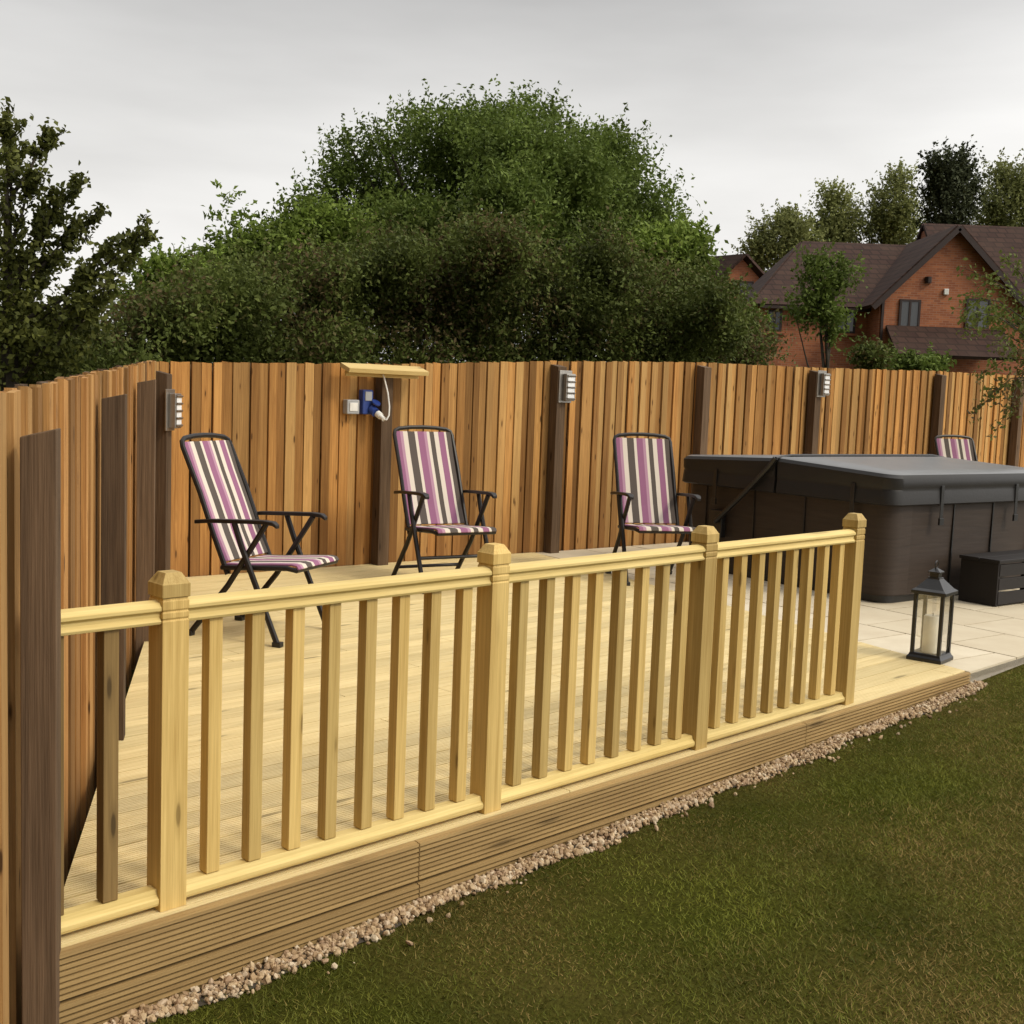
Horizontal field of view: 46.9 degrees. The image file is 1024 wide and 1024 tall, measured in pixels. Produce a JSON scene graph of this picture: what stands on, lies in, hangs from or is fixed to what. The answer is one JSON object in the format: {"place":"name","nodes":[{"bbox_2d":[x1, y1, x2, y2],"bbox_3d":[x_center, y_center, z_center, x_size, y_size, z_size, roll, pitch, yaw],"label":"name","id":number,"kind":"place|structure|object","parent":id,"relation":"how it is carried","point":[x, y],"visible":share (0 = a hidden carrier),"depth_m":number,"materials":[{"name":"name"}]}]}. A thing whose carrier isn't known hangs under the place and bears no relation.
{"place":"outdoors","nodes":[
{"label":"outdoors","id":0,"kind":"place"},
{"bbox_2d":[0,381,1023,1023],"bbox_3d":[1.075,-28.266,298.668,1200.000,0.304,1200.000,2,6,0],"label":"ground","id":1,"kind":"structure","parent":0,"point":[560,987],"depth_m":3.54,"materials":[{"name":"green plant"}]},
{"bbox_2d":[0,320,152,386],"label":"shrub","id":2,"kind":"object","parent":1,"relation":"on","point":[23,382],"visible":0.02,"depth_m":12.21,"materials":[{"name":"green plant"}]},
{"bbox_2d":[0,96,162,390],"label":"maple tree","id":3,"kind":"object","parent":1,"relation":"on","point":[28,323],"visible":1,"depth_m":10.72,"materials":[{"name":"green plant"}]},
{"bbox_2d":[0,360,171,1023],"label":"timber fence","id":4,"kind":"object","parent":1,"relation":"on","point":[85,488],"visible":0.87,"depth_m":2.85,"materials":[{"name":"brown wood"}]},
{"bbox_2d":[165,389,182,430],"bbox_3d":[-2.278,-0.688,7.963,0.075,0.280,0.145,3,6,6],"label":"wall light","id":5,"kind":"object","parent":4,"relation":"attached to","point":[173,410],"visible":1,"depth_m":7.93,"materials":[{"name":"metal"}]},
{"bbox_2d":[104,237,230,329],"bbox_3d":[-4.636,-2.034,15.923,1.946,3.416,1.246,2,6,0],"label":"shrub","id":6,"kind":"object","parent":1,"relation":"on","point":[151,265],"visible":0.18,"depth_m":15.57,"materials":[{"name":"green plant"}]},
{"bbox_2d":[180,179,316,330],"bbox_3d":[-3.822,-2.544,16.868,2.115,4.310,1.495,2,6,0],"label":"shrub","id":7,"kind":"object","parent":1,"relation":"on","point":[258,233],"visible":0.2,"depth_m":16.52,"materials":[{"name":"green plant"}]},
{"bbox_2d":[244,182,385,270],"bbox_3d":[-2.948,-2.617,17.402,2.276,4.404,1.551,2,6,0],"label":"shrub","id":8,"kind":"object","parent":1,"relation":"on","point":[319,215],"visible":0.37,"depth_m":16.88,"materials":[{"name":"green plant"}]},
{"bbox_2d":[19,196,797,384],"bbox_3d":[-0.901,-2.002,14.852,10.414,3.948,4.335,-1,6,-27],"label":"overgrown hedge","id":9,"kind":"object","parent":1,"relation":"on","point":[401,281],"visible":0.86,"depth_m":14.36,"materials":[{"name":"green plant"}]},
{"bbox_2d":[277,74,720,360],"bbox_3d":[-0.518,-4.424,21.456,7.400,7.397,6.875,7,7,38],"label":"tree","id":10,"kind":"object","parent":1,"relation":"on","point":[506,160],"visible":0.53,"depth_m":19.73,"materials":[{"name":"green plant"}]},
{"bbox_2d":[103,680,986,1023],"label":"gravel","id":11,"kind":"structure","parent":1,"relation":"on","point":[287,960],"depth_m":3.81,"materials":[{"name":"beige gravel"}]},
{"bbox_2d":[156,360,1023,576],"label":"timber fence","id":12,"kind":"object","parent":1,"relation":"on","point":[535,456],"visible":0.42,"depth_m":10.20,"materials":[{"name":"brown wood"}]},
{"bbox_2d":[343,399,358,413],"bbox_3d":[-1.230,-0.805,9.034,0.110,0.110,0.077,-2,7,-39],"label":"switch box","id":13,"kind":"object","parent":12,"relation":"attached to","point":[350,406],"visible":1,"depth_m":9.00,"materials":[{"name":"grey plastic"}]},
{"bbox_2d":[359,389,380,416],"bbox_3d":[-1.099,-0.840,9.100,0.107,0.205,0.162,-9,12,-62],"label":"power socket","id":14,"kind":"object","parent":12,"relation":"attached to","point":[367,401],"visible":1,"depth_m":9.08,"materials":[{"name":"blue plastic"}]},
{"bbox_2d":[375,374,389,420],"bbox_3d":[-0.993,-0.877,9.052,0.119,0.358,0.064,5,6,25],"label":"power plug","id":15,"kind":"object","parent":14,"relation":"attached to","point":[378,414],"visible":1,"depth_m":9.05,"materials":[{"name":"white plastic"}]},
{"bbox_2d":[340,362,428,378],"bbox_3d":[-0.972,-1.082,9.059,0.720,0.098,0.142,-2,7,-39],"label":"rain canopy","id":16,"kind":"object","parent":12,"relation":"attached to","point":[378,370],"visible":1,"depth_m":9.03,"materials":[{"name":"beige wood"}]},
{"bbox_2d":[558,370,575,402],"bbox_3d":[0.483,-1.089,10.254,0.145,0.280,0.075,-2,7,-39],"label":"wall light","id":17,"kind":"object","parent":12,"relation":"attached to","point":[566,388],"visible":1,"depth_m":10.24,"materials":[{"name":"metal"}]},
{"bbox_2d":[816,370,830,396],"bbox_3d":[3.307,-1.358,12.508,0.145,0.280,0.076,-2,7,-39],"label":"wall light","id":18,"kind":"object","parent":12,"relation":"attached to","point":[823,382],"visible":1,"depth_m":12.49,"materials":[{"name":"metal"}]},
{"bbox_2d":[553,202,729,315],"bbox_3d":[1.768,-2.272,16.887,2.469,4.172,1.584,2,6,0],"label":"shrub","id":19,"kind":"object","parent":1,"relation":"on","point":[661,236],"visible":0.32,"depth_m":16.42,"materials":[{"name":"green plant"}]},
{"bbox_2d":[661,243,777,356],"bbox_3d":[2.805,-1.994,16.870,1.858,3.704,1.107,2,6,0],"label":"shrub","id":20,"kind":"object","parent":1,"relation":"on","point":[762,304],"visible":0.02,"depth_m":16.59,"materials":[{"name":"green plant"}]},
{"bbox_2d":[731,194,828,272],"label":"broadleaf tree","id":21,"kind":"object","parent":1,"relation":"on","point":[791,228],"visible":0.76,"depth_m":60.19,"materials":[{"name":"green plant"}]},
{"bbox_2d":[776,239,871,367],"bbox_3d":[7.774,-4.077,29.790,2.156,5.655,1.879,2,6,0],"label":"young tree","id":22,"kind":"object","parent":1,"relation":"on","point":[833,283],"visible":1,"depth_m":29.39,"materials":[{"name":"green plant"}]},
{"bbox_2d":[800,175,873,242],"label":"broadleaf tree","id":23,"kind":"object","parent":1,"relation":"on","point":[842,221],"visible":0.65,"depth_m":61.97,"materials":[{"name":"green plant"}]},
{"bbox_2d":[843,332,905,369],"bbox_3d":[9.048,-2.869,29.804,1.489,3.352,1.443,2,6,0],"label":"shrub","id":24,"kind":"object","parent":1,"relation":"on","point":[871,355],"visible":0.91,"depth_m":29.52,"materials":[{"name":"green plant"}]},
{"bbox_2d":[854,156,925,244],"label":"broadleaf tree","id":25,"kind":"object","parent":1,"relation":"on","point":[890,217],"visible":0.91,"depth_m":61.97,"materials":[{"name":"green plant"}]},
{"bbox_2d":[884,341,956,371],"bbox_3d":[8.879,-2.263,25.865,1.497,2.919,1.293,2,6,0],"label":"shrub","id":26,"kind":"object","parent":1,"relation":"on","point":[911,360],"visible":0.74,"depth_m":25.57,"materials":[{"name":"green plant"}]},
{"bbox_2d":[912,134,992,228],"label":"conifer tree","id":27,"kind":"object","parent":1,"relation":"on","point":[948,189],"visible":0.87,"depth_m":57.92,"materials":[{"name":"green plant"}]},
{"bbox_2d":[948,247,1023,440],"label":"sapling","id":28,"kind":"object","parent":1,"relation":"on","point":[995,317],"visible":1,"depth_m":12.27,"materials":[{"name":"green plant"}]},
{"bbox_2d":[971,146,1023,226],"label":"broadleaf tree","id":29,"kind":"object","parent":1,"relation":"on","point":[1005,205],"visible":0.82,"depth_m":59.94,"materials":[{"name":"green plant"}]},
{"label":"deck joists","id":30,"kind":"structure","parent":1,"relation":"on","visible":0},
{"bbox_2d":[61,552,964,947],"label":"deck","id":31,"kind":"structure","parent":30,"relation":"on","point":[881,672],"depth_m":5.03,"materials":[{"name":"beige wood"}]},
{"bbox_2d":[179,433,338,647],"bbox_3d":[-1.403,0.127,6.545,0.768,1.099,0.576,4,6,20],"label":"garden chair","id":32,"kind":"object","parent":31,"relation":"on","point":[237,526],"visible":0.83,"depth_m":6.53,"materials":[{"name":"fabric"}]},
{"bbox_2d":[391,425,496,593],"bbox_3d":[-0.492,-0.039,8.411,0.591,1.126,0.787,-1,7,-30],"label":"garden chair","id":33,"kind":"object","parent":31,"relation":"on","point":[431,491],"visible":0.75,"depth_m":8.55,"materials":[{"name":"fabric"}]},
{"bbox_2d":[61,513,866,934],"bbox_3d":[0.224,0.529,4.181,3.831,0.892,0.079,-3,8,-44],"label":"deck balustrade","id":34,"kind":"object","parent":31,"relation":"on","point":[169,609],"visible":0.94,"depth_m":3.79,"materials":[{"name":"beige wood"}]},
{"bbox_2d":[59,672,970,1023],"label":"deck fascia","id":35,"kind":"structure","parent":31,"relation":"attached to","point":[115,974],"depth_m":3.50,"materials":[{"name":"beige wood"}]},
{"bbox_2d":[605,432,700,585],"bbox_3d":[1.081,-0.037,9.040,0.585,1.115,0.779,1,6,-11],"label":"garden chair","id":36,"kind":"object","parent":31,"relation":"on","point":[645,491],"visible":0.75,"depth_m":9.21,"materials":[{"name":"fabric"}]},
{"bbox_2d":[906,560,957,664],"bbox_3d":[2.334,0.543,6.538,0.194,0.555,0.194,7,7,40],"label":"candle lantern","id":37,"kind":"object","parent":31,"relation":"on","point":[936,583],"visible":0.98,"depth_m":6.50,"materials":[{"name":"black metal"}]},
{"bbox_2d":[921,613,938,653],"bbox_3d":[2.329,0.668,6.550,0.092,0.220,0.092,2,6,0],"label":"candle","id":38,"kind":"object","parent":37,"relation":"on","point":[930,633],"visible":0.85,"depth_m":6.51,"materials":[{"name":"wax"}]},
{"bbox_2d":[0,0,1023,362],"label":"sky","id":39,"kind":"structure","parent":0,"point":[160,101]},
{"bbox_2d":[608,254,764,360],"bbox_3d":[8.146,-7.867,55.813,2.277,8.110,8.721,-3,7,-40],"label":"brick house","id":40,"kind":"structure","parent":0,"point":[741,262],"depth_m":53.14,"materials":[{"name":"orange brick"}]},
{"bbox_2d":[739,281,753,293],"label":"window","id":41,"kind":"structure","parent":40,"relation":"in","point":[749,282],"depth_m":53.16,"materials":[{"name":"clear glass"}]},
{"bbox_2d":[537,542,1023,678],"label":"patio","id":42,"kind":"structure","parent":0,"point":[985,637],"depth_m":7.71,"materials":[{"name":"beige stone"}]},
{"bbox_2d":[682,454,1023,602],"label":"hot tub","id":43,"kind":"object","parent":42,"relation":"on","point":[922,514],"visible":0.84,"depth_m":8.82,"materials":[{"name":"black plastic"}]},
{"bbox_2d":[934,435,977,460],"bbox_3d":[4.950,-0.263,12.771,0.585,1.115,0.779,1,6,-13],"label":"garden chair","id":44,"kind":"object","parent":42,"relation":"on","point":[964,449],"visible":0.12,"depth_m":13.03,"materials":[{"name":"fabric"}]},
{"bbox_2d":[958,549,1023,606],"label":"hot tub step","id":45,"kind":"object","parent":42,"relation":"on","point":[981,582],"visible":1,"depth_m":8.52,"materials":[{"name":"plastic"}]},
{"bbox_2d":[738,223,1023,375],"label":"brick house","id":46,"kind":"structure","parent":0,"point":[911,289],"depth_m":39.64,"materials":[{"name":"orange brick"}]},
{"bbox_2d":[763,310,784,333],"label":"window","id":47,"kind":"structure","parent":46,"relation":"in","point":[779,328],"depth_m":40.75,"materials":[{"name":"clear glass"}]},
{"bbox_2d":[837,311,857,335],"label":"window","id":48,"kind":"structure","parent":46,"relation":"in","point":[852,329],"depth_m":40.76,"materials":[{"name":"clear glass"}]},
{"bbox_2d":[898,299,920,325],"bbox_3d":[13.292,-6.597,39.470,0.705,1.006,0.090,2,6,0],"label":"window","id":49,"kind":"structure","parent":46,"relation":"in","point":[909,309],"depth_m":39.44,"materials":[{"name":"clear glass"}]},
{"bbox_2d":[964,298,990,329],"bbox_3d":[15.561,-6.573,39.426,1.006,1.100,0.165,2,6,0],"label":"window","id":50,"kind":"structure","parent":46,"relation":"in","point":[982,302],"depth_m":39.43,"materials":[{"name":"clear glass"}]},
{"bbox_2d":[969,657,1023,683],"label":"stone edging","id":51,"kind":"object","parent":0,"point":[987,675],"visible":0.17,"depth_m":6.54,"materials":[{"name":"grey stone"}]}
]}

